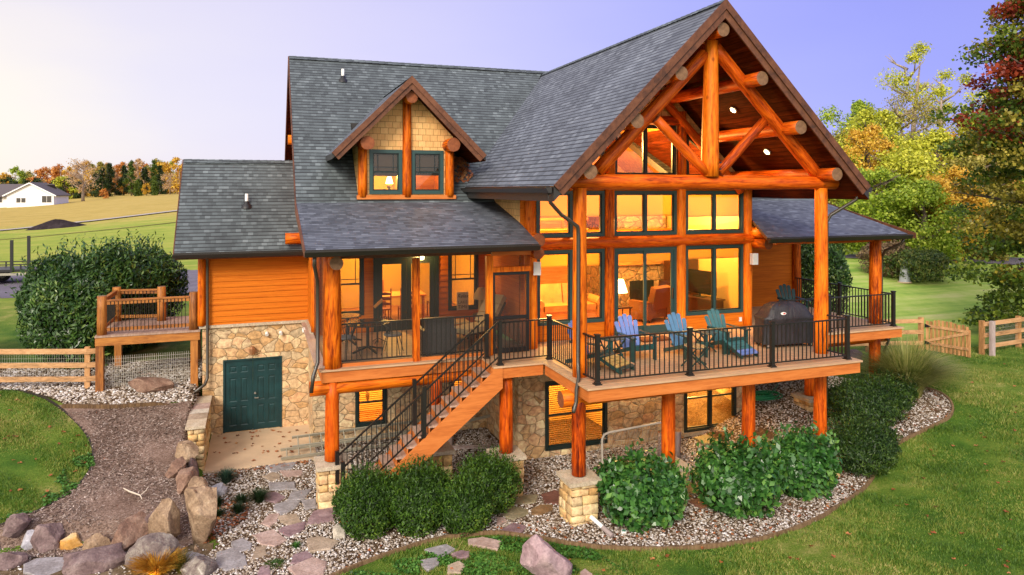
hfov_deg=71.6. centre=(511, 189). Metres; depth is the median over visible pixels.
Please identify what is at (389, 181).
table lamp
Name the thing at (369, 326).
round table
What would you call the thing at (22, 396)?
lawn grass
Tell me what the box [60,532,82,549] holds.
boulder
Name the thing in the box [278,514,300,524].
flagstone
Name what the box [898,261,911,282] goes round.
utility pedestal
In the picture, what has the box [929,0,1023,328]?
maple tree
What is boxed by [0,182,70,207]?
white house
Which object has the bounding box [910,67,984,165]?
tall sparse tree
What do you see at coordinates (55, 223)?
mulch pile
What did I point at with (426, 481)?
boxwood
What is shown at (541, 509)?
flagstone
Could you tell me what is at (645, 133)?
window
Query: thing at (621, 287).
table lamp
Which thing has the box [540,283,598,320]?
sofa
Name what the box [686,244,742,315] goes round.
window
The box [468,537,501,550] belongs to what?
flagstone
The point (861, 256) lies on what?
round shrub
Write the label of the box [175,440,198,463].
boulder
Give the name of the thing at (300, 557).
flagstone
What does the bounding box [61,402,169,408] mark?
timber edging
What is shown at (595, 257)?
window
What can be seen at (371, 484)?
boxwood
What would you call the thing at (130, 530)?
boulder
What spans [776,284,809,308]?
adirondack chair
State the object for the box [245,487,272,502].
grass clump
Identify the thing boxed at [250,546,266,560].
flagstone
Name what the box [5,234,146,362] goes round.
laurel hedge
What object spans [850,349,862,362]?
boulder
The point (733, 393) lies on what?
window
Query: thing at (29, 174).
autumn tree
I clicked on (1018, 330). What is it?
rail fence
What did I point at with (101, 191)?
orange tree
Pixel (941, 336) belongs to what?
picket gate
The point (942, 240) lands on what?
leafy tree
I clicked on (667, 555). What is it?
fallen leaves
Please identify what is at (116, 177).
autumn tree
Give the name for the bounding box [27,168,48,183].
autumn tree
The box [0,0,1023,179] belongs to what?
sky
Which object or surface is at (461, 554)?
flagstone
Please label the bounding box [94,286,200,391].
log deck
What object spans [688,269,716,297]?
television
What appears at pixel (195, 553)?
flagstone
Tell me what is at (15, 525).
boulder
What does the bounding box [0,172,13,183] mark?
autumn tree
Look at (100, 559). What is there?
boulder
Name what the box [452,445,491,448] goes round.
plank
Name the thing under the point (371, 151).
window
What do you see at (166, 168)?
autumn tree
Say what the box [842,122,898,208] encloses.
orange tree
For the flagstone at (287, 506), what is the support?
on the gravel bed at (697, 411)
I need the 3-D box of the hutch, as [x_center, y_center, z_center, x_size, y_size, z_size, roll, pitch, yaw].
[5.507,2.860,23.524,0.600,2.220,1.600,0,0,-20]
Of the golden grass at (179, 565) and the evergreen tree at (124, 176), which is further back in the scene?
the evergreen tree at (124, 176)
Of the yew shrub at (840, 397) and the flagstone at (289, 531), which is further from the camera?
the yew shrub at (840, 397)
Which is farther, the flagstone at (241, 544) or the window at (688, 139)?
the window at (688, 139)
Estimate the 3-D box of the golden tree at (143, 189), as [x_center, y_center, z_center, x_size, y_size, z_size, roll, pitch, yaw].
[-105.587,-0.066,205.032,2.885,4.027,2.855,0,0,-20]
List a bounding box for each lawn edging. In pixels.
[0,389,93,524]
[329,386,953,574]
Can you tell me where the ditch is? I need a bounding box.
[11,222,173,238]
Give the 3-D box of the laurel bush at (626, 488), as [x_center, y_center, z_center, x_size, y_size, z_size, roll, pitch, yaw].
[2.734,6.231,15.145,2.081,1.752,1.829,0,0,-20]
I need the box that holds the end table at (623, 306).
[618,304,632,318]
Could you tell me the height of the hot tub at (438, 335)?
0.920 m
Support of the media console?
on the log house at (704, 138)
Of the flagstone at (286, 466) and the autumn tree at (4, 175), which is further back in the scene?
the autumn tree at (4, 175)
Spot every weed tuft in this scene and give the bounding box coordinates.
[263,557,285,570]
[290,540,300,548]
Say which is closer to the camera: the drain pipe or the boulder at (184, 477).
the drain pipe
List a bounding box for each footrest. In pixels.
[600,349,633,373]
[721,336,756,358]
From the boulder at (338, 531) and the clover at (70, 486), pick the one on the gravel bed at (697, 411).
the boulder at (338, 531)
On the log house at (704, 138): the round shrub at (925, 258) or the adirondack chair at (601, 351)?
the adirondack chair at (601, 351)
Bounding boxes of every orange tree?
[99,188,108,197]
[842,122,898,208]
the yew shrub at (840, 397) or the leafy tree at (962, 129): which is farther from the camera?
the leafy tree at (962, 129)
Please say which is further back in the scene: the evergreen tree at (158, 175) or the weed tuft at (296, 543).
the evergreen tree at (158, 175)
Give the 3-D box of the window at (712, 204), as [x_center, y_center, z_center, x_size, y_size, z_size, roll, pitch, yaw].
[5.814,0.645,20.493,1.980,1.230,0.175,0,0,-20]
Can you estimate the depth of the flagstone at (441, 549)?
13.81 m
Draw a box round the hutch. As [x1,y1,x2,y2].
[659,259,698,294]
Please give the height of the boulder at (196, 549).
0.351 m
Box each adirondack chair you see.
[566,320,613,362]
[614,314,658,362]
[663,312,710,359]
[704,308,750,354]
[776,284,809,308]
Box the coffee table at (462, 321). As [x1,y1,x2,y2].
[454,318,470,338]
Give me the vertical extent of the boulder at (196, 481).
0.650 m
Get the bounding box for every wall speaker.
[534,262,540,274]
[750,253,757,264]
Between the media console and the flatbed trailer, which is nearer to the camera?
the media console
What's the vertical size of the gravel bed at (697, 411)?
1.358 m
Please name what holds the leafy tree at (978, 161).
on the ground at (948, 299)
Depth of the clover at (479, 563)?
13.38 m
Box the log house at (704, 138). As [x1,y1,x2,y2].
[172,0,915,526]
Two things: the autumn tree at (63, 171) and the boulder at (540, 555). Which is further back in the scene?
the autumn tree at (63, 171)
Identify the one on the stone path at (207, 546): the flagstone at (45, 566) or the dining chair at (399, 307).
the flagstone at (45, 566)
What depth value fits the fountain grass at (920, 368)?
20.29 m
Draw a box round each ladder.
[281,432,406,459]
[292,419,420,446]
[468,407,489,421]
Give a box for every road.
[0,210,176,229]
[843,254,1023,264]
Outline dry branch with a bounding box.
[123,487,147,498]
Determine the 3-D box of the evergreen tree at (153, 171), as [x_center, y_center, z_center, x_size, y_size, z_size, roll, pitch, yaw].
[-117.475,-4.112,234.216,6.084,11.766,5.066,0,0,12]
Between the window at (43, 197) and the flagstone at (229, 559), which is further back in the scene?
the window at (43, 197)
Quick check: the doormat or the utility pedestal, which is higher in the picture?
the utility pedestal
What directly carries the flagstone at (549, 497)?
on the gravel bed at (697, 411)
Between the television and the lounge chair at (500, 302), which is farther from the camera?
the television
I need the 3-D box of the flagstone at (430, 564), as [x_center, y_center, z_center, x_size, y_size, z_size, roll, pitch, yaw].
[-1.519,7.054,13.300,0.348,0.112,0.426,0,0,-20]
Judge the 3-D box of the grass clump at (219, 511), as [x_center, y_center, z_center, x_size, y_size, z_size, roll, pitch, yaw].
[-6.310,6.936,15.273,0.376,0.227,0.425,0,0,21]
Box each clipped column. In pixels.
[133,178,143,195]
[149,176,159,195]
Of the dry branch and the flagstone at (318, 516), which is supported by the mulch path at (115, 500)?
the dry branch
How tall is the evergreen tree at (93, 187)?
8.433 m
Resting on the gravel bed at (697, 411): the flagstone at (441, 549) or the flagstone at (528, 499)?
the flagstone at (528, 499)
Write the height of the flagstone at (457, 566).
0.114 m
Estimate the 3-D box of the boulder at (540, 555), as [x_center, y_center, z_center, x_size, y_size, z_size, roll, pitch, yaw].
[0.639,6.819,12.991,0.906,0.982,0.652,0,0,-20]
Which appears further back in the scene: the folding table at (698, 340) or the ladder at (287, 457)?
the ladder at (287, 457)
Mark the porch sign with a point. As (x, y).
(462, 300)
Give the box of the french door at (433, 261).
[373,256,438,331]
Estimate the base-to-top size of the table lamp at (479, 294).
0.740 m
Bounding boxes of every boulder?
[0,551,28,570]
[2,512,31,537]
[21,529,33,550]
[30,522,64,552]
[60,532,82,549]
[62,542,126,574]
[82,533,110,549]
[111,511,148,551]
[125,532,184,570]
[128,373,173,392]
[144,510,153,522]
[148,498,180,536]
[165,456,185,478]
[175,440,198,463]
[175,466,198,494]
[180,555,217,574]
[184,486,216,543]
[188,458,198,475]
[188,476,207,486]
[193,544,201,552]
[211,483,227,495]
[333,524,345,539]
[520,534,572,574]
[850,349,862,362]
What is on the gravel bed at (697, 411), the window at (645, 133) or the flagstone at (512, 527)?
the flagstone at (512, 527)
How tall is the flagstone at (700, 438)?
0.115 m
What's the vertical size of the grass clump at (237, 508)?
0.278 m
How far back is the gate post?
23.82 m
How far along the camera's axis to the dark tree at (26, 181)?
231.48 m
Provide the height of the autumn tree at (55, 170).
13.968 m
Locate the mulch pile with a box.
[27,219,84,229]
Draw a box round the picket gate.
[924,320,970,357]
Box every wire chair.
[341,317,360,356]
[380,316,403,354]
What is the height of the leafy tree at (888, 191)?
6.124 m
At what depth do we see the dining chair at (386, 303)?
21.02 m
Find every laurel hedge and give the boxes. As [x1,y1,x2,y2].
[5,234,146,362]
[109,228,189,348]
[801,243,853,314]
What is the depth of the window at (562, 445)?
18.94 m
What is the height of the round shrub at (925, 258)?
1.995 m
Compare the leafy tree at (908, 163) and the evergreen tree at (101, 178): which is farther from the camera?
the evergreen tree at (101, 178)
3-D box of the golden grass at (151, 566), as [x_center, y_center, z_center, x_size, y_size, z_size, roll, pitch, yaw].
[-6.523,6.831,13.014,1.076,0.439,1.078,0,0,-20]
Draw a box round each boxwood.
[331,460,398,540]
[381,453,453,538]
[435,467,500,537]
[456,444,523,518]
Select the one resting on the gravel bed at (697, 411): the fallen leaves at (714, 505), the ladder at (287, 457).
the fallen leaves at (714, 505)
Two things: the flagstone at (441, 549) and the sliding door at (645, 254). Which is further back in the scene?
the sliding door at (645, 254)
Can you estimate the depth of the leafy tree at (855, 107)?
65.18 m
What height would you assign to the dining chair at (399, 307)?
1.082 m
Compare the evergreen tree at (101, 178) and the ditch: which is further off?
the evergreen tree at (101, 178)
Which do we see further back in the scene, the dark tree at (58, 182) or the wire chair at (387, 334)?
the dark tree at (58, 182)
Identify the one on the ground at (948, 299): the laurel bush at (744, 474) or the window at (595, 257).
the laurel bush at (744, 474)
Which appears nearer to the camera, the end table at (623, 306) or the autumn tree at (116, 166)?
the end table at (623, 306)
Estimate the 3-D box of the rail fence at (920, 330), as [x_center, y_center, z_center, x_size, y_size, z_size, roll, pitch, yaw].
[12.491,5.202,24.699,3.681,1.507,0.201,0,0,-1]
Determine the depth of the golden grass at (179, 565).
13.06 m
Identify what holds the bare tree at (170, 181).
on the ground at (948, 299)
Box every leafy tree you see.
[814,99,902,200]
[828,128,855,205]
[830,105,941,203]
[832,165,927,258]
[835,146,973,245]
[862,177,974,267]
[877,125,983,203]
[930,153,1023,260]
[949,86,1018,154]
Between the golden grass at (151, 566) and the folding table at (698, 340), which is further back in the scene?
the folding table at (698, 340)
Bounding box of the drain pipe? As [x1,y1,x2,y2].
[590,515,613,537]
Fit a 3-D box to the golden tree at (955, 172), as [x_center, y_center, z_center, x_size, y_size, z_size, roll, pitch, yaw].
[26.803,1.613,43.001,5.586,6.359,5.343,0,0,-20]
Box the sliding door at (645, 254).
[614,246,676,335]
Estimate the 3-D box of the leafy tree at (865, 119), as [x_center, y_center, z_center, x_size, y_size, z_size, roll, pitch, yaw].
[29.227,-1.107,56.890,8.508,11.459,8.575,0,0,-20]
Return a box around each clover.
[0,451,94,518]
[346,536,628,574]
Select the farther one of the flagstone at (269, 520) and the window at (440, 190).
the window at (440, 190)
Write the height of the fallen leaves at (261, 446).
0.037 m
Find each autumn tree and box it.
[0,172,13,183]
[2,165,27,183]
[21,170,46,182]
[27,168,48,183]
[41,166,63,182]
[45,164,69,192]
[62,164,90,196]
[62,166,72,174]
[69,160,103,196]
[86,161,113,195]
[105,162,119,186]
[111,165,122,193]
[112,161,127,193]
[117,165,141,193]
[127,158,151,193]
[139,158,164,190]
[149,161,172,193]
[163,160,178,193]
[168,157,181,193]
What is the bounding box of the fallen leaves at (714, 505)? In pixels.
[346,391,947,566]
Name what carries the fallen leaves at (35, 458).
on the ground at (948, 299)
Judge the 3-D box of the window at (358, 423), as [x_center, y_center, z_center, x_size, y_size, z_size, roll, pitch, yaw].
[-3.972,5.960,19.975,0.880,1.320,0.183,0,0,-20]
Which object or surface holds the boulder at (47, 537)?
on the ground at (948, 299)
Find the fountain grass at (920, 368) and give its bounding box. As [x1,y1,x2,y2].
[850,334,981,397]
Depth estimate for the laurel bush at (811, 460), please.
16.05 m
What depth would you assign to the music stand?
18.59 m
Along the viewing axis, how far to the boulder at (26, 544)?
13.83 m
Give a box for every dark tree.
[0,175,18,183]
[21,177,41,183]
[49,179,69,192]
[51,174,78,198]
[56,177,90,198]
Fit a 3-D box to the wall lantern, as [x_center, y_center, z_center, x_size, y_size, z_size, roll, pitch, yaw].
[-7.526,4.650,20.561,0.160,0.260,0.210,0,0,-20]
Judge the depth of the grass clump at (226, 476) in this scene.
17.01 m
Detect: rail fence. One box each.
[0,346,94,387]
[835,317,923,350]
[979,316,1023,354]
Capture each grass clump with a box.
[213,467,239,484]
[216,507,225,517]
[217,495,225,506]
[229,491,250,503]
[229,501,247,513]
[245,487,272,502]
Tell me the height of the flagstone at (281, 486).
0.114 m
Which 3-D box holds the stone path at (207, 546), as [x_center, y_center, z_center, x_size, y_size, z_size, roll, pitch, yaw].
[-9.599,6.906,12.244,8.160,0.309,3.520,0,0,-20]
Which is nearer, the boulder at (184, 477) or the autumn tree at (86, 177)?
the boulder at (184, 477)
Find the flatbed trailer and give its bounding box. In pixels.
[0,236,44,280]
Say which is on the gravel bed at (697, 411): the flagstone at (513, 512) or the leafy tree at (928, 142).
the flagstone at (513, 512)
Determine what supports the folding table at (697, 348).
on the log house at (704, 138)
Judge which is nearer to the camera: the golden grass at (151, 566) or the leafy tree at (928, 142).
the golden grass at (151, 566)
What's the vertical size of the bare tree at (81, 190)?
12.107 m
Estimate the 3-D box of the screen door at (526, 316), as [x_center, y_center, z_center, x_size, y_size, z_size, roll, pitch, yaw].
[-0.030,2.995,17.383,0.960,1.970,0.040,0,0,-20]
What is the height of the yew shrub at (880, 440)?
1.478 m
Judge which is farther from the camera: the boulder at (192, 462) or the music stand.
the music stand
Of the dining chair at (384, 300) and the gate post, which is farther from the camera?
the gate post
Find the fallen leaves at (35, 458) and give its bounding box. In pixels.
[0,395,86,496]
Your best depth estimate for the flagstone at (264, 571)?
13.05 m
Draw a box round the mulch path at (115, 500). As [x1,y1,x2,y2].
[0,402,218,557]
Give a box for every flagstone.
[23,557,63,574]
[181,551,204,559]
[216,547,247,570]
[231,538,251,551]
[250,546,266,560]
[253,529,286,546]
[257,565,269,574]
[261,513,279,527]
[262,472,279,480]
[264,492,284,503]
[265,462,297,471]
[268,482,295,490]
[273,499,300,514]
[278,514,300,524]
[278,521,306,537]
[280,470,302,476]
[287,557,326,574]
[288,489,311,499]
[290,551,312,564]
[301,498,315,509]
[306,507,333,525]
[307,536,338,552]
[420,557,438,571]
[424,544,454,558]
[447,561,464,574]
[451,550,469,559]
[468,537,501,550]
[496,517,505,526]
[501,523,526,532]
[504,506,528,519]
[515,494,537,504]
[531,504,552,514]
[541,490,559,504]
[580,569,591,574]
[687,482,698,494]
[688,498,709,509]
[694,435,723,446]
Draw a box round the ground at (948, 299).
[0,193,1023,574]
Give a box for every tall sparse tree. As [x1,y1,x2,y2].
[875,41,953,148]
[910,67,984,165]
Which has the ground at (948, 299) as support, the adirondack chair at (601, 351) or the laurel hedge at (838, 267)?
the laurel hedge at (838, 267)
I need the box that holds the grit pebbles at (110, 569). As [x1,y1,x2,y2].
[0,541,205,574]
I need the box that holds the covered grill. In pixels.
[754,301,813,347]
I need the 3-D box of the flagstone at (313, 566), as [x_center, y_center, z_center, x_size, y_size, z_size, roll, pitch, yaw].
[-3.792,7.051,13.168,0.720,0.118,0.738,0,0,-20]
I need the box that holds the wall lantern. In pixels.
[249,346,254,354]
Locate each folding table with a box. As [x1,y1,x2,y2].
[600,335,626,358]
[680,343,708,368]
[693,328,717,353]
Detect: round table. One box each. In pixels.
[341,313,360,345]
[345,318,389,353]
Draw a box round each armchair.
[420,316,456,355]
[629,285,669,322]
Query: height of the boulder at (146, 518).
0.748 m
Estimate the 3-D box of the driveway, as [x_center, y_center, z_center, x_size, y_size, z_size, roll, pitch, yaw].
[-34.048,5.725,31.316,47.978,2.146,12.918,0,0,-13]
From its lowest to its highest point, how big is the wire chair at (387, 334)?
0.908 m
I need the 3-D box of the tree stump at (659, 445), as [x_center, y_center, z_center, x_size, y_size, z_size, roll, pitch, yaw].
[3.971,6.785,18.785,0.240,0.730,0.243,0,-2,44]
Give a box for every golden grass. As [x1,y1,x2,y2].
[123,545,185,574]
[167,548,194,573]
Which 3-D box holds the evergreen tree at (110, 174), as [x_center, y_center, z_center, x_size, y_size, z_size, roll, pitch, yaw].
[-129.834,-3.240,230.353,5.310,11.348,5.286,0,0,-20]
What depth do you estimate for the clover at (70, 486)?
15.35 m
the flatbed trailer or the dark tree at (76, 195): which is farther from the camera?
the dark tree at (76, 195)
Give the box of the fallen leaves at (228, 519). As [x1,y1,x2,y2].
[203,460,308,542]
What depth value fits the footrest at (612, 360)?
15.64 m
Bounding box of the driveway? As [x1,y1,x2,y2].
[0,270,197,297]
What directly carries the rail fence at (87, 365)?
on the ground at (948, 299)
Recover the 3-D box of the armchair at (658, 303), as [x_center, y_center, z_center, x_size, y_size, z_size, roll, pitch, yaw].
[4.265,3.433,21.602,1.080,1.074,0.917,0,0,-40]
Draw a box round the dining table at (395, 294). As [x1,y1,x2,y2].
[383,290,426,317]
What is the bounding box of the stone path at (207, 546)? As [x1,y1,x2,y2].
[0,540,212,574]
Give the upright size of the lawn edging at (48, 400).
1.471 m
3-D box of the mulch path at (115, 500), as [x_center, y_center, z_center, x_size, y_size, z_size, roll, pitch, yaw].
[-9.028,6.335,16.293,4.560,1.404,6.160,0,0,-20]
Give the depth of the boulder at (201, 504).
14.08 m
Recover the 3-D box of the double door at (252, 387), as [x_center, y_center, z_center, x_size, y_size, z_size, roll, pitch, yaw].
[-7.550,5.945,20.686,1.610,2.090,0.160,0,0,-20]
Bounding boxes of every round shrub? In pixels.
[856,240,916,276]
[883,245,954,282]
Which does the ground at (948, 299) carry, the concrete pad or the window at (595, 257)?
the concrete pad
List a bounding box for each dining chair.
[383,280,385,315]
[383,288,391,319]
[398,288,411,319]
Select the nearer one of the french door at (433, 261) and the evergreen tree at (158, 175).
the french door at (433, 261)
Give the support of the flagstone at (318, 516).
on the gravel bed at (697, 411)
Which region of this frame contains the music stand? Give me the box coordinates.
[373,298,385,342]
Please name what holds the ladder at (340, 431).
on the ladder at (287, 457)
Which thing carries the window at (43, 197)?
in the white house at (29, 194)
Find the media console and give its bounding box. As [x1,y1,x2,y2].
[688,293,724,310]
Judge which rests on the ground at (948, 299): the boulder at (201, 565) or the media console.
the boulder at (201, 565)
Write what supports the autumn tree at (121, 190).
on the ground at (948, 299)
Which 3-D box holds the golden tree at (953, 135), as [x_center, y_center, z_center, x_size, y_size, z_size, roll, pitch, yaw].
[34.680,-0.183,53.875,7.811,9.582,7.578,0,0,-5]
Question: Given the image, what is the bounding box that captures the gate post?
[989,321,995,356]
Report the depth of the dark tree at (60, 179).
231.07 m
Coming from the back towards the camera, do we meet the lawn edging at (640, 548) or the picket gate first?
the picket gate
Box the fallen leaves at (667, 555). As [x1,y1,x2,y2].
[450,363,1017,572]
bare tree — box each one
[63,158,105,200]
[159,171,179,194]
[873,88,951,172]
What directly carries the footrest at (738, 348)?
on the log house at (704, 138)
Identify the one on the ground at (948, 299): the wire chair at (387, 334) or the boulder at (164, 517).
the boulder at (164, 517)
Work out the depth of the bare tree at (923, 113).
57.08 m
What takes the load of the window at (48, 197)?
in the white house at (29, 194)
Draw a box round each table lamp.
[385,177,392,188]
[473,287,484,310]
[618,279,627,305]
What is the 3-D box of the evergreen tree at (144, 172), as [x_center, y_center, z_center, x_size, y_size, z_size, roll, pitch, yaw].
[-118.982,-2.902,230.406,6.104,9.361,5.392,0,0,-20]
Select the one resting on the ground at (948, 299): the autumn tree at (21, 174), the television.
the autumn tree at (21, 174)
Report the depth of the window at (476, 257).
20.82 m
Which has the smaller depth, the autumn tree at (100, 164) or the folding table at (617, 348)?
the folding table at (617, 348)
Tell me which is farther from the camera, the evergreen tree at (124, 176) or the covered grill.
the evergreen tree at (124, 176)
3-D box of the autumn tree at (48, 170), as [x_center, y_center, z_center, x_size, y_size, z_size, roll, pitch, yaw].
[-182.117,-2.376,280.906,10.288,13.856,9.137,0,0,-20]
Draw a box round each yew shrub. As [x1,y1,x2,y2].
[827,370,911,426]
[827,410,903,477]
[866,368,918,410]
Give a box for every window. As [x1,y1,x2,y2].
[41,195,45,202]
[46,195,51,202]
[341,258,363,314]
[355,389,386,427]
[369,149,401,193]
[411,150,443,193]
[448,255,478,310]
[536,191,604,237]
[537,249,604,325]
[545,381,607,450]
[614,191,676,235]
[615,125,675,174]
[684,387,736,432]
[686,133,700,174]
[686,191,743,233]
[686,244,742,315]
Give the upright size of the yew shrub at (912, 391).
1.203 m
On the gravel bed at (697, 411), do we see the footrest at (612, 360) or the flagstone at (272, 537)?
the flagstone at (272, 537)
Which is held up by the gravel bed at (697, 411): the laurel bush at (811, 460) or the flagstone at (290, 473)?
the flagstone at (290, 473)
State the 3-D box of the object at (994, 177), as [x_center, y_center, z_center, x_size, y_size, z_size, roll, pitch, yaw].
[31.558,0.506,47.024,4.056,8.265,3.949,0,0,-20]
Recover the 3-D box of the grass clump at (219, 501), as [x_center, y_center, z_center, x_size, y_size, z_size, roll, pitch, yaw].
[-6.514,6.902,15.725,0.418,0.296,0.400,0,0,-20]
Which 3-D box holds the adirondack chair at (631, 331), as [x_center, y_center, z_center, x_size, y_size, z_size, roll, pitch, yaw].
[2.930,3.516,16.933,0.770,0.967,0.960,0,0,-24]
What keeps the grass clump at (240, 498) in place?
on the gravel bed at (697, 411)
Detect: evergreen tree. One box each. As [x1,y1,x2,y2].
[88,172,103,196]
[93,167,112,196]
[104,162,120,195]
[113,165,129,195]
[121,161,136,195]
[140,166,152,193]
[147,160,160,193]
[150,165,168,193]
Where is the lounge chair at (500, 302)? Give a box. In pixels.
[454,294,506,345]
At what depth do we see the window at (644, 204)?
19.73 m
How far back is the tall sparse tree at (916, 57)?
61.12 m
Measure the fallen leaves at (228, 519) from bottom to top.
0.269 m
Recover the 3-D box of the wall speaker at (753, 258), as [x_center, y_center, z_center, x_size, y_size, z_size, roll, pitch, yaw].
[6.988,2.000,20.551,0.180,0.320,0.216,0,0,-15]
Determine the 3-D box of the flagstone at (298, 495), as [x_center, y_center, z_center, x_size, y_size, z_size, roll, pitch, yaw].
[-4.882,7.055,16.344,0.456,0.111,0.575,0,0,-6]
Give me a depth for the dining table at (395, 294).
21.91 m
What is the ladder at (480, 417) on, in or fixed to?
on the wood block
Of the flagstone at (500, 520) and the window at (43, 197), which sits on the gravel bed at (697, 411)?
the flagstone at (500, 520)
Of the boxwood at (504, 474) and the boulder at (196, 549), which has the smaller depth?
the boulder at (196, 549)
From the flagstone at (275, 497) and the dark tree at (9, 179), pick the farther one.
the dark tree at (9, 179)
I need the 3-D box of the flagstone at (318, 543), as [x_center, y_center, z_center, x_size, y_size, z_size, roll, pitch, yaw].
[-3.746,7.052,14.096,0.616,0.116,0.643,0,0,-20]
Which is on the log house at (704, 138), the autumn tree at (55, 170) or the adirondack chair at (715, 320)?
the adirondack chair at (715, 320)
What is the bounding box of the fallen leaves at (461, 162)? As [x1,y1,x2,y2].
[454,156,472,181]
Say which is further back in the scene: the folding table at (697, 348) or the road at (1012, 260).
the road at (1012, 260)
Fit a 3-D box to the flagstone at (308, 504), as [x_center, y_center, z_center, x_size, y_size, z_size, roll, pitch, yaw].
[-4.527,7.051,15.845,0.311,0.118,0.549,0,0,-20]
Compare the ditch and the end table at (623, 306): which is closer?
the end table at (623, 306)
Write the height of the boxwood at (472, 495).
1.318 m
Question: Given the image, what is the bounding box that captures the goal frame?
[593,421,660,467]
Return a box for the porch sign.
[457,292,467,309]
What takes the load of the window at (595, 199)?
in the log house at (704, 138)
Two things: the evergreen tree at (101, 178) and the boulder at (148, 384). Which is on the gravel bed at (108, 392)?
the boulder at (148, 384)
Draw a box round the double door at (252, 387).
[223,356,281,432]
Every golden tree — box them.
[141,183,150,195]
[906,164,1008,262]
[933,127,1012,189]
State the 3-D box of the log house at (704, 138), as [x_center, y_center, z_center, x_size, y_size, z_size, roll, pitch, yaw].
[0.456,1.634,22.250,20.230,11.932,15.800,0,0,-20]
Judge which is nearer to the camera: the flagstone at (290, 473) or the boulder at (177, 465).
the boulder at (177, 465)
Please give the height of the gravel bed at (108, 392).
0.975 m
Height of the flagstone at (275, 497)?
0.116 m
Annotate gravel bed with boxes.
[0,361,201,405]
[204,376,954,574]
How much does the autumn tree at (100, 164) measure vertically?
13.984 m
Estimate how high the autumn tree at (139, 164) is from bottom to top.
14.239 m
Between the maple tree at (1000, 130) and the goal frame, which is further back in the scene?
the maple tree at (1000, 130)
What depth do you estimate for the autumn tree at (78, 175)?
255.28 m
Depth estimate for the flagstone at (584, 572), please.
12.98 m
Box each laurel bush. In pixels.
[593,436,691,533]
[689,424,788,519]
[756,419,842,500]
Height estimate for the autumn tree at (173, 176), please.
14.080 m
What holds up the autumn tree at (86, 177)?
on the ground at (948, 299)
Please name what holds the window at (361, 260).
in the log house at (704, 138)
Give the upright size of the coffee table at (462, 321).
0.460 m
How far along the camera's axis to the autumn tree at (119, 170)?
276.27 m
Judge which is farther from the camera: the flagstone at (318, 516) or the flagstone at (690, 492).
the flagstone at (690, 492)
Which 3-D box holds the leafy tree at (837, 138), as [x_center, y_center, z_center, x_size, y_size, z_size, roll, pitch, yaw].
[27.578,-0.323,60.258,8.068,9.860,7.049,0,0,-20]
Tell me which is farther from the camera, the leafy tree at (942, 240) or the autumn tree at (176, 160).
the autumn tree at (176, 160)
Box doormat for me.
[641,335,670,341]
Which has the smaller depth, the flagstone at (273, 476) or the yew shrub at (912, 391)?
the flagstone at (273, 476)
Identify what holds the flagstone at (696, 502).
on the gravel bed at (697, 411)
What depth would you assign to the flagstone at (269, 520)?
15.03 m
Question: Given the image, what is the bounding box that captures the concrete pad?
[203,424,315,473]
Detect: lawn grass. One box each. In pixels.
[0,388,91,523]
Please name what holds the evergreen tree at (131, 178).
on the ground at (948, 299)
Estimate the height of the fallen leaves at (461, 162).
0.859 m
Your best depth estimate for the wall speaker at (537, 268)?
17.69 m
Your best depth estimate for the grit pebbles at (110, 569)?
13.12 m
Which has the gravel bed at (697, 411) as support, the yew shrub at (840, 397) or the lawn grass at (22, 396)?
the yew shrub at (840, 397)
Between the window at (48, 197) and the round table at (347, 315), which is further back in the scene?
the window at (48, 197)
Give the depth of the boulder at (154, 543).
13.16 m
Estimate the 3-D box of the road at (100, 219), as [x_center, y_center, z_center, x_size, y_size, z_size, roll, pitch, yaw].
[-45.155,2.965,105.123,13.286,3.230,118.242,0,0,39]
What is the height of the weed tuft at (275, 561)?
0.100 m
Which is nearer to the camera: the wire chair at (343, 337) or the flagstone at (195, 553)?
the flagstone at (195, 553)
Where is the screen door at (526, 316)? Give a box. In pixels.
[493,271,528,353]
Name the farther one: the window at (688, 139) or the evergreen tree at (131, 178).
the evergreen tree at (131, 178)
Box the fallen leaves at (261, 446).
[214,429,306,460]
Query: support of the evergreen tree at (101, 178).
on the ground at (948, 299)
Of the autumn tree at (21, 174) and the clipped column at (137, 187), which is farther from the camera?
the autumn tree at (21, 174)
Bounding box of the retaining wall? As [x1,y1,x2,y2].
[185,395,211,470]
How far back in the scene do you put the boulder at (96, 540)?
13.82 m
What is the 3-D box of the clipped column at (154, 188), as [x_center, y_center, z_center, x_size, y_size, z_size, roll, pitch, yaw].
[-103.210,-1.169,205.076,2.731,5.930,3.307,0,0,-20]
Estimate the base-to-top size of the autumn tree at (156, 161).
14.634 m
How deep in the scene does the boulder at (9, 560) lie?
13.24 m
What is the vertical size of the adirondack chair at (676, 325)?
0.967 m
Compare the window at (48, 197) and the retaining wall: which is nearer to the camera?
the retaining wall

